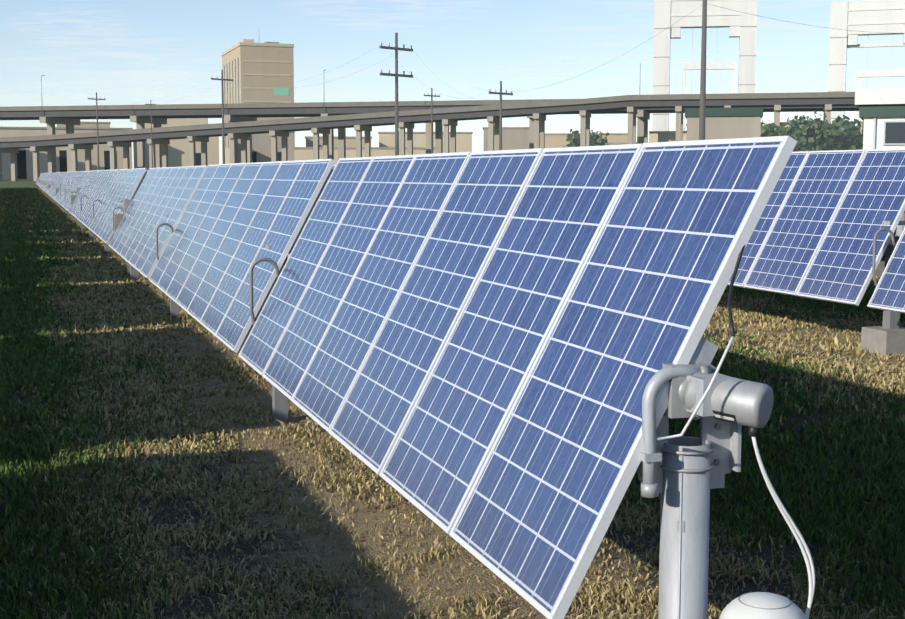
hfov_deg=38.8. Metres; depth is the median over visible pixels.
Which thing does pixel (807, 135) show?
bush
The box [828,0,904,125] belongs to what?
lift bridge tower
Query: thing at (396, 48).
utility poles
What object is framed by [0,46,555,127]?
cloud
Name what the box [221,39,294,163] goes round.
high tan rise
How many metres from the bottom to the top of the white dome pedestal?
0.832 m
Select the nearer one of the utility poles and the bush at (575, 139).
the utility poles
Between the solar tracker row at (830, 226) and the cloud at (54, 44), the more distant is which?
the cloud at (54, 44)
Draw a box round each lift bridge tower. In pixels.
[652,0,756,130]
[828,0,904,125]
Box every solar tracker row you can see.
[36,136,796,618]
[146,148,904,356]
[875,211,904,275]
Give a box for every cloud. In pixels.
[0,25,142,47]
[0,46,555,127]
[0,67,221,97]
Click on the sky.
(327, 35)
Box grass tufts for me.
[0,187,96,236]
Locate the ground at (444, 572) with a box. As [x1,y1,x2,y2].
[0,180,904,618]
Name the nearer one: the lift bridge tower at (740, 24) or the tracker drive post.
the tracker drive post
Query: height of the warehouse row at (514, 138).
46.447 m
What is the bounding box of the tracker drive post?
[638,245,814,618]
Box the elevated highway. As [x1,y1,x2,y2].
[0,64,863,180]
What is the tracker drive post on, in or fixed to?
on the ground at (444, 572)
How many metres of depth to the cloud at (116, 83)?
8542.25 m
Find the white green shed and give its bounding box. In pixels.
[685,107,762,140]
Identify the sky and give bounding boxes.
[0,0,904,168]
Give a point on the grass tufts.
(35, 210)
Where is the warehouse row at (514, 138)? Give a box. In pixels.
[0,118,862,179]
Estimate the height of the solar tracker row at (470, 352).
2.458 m
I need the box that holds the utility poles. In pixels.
[88,0,880,169]
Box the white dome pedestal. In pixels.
[719,592,806,618]
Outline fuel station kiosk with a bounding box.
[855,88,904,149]

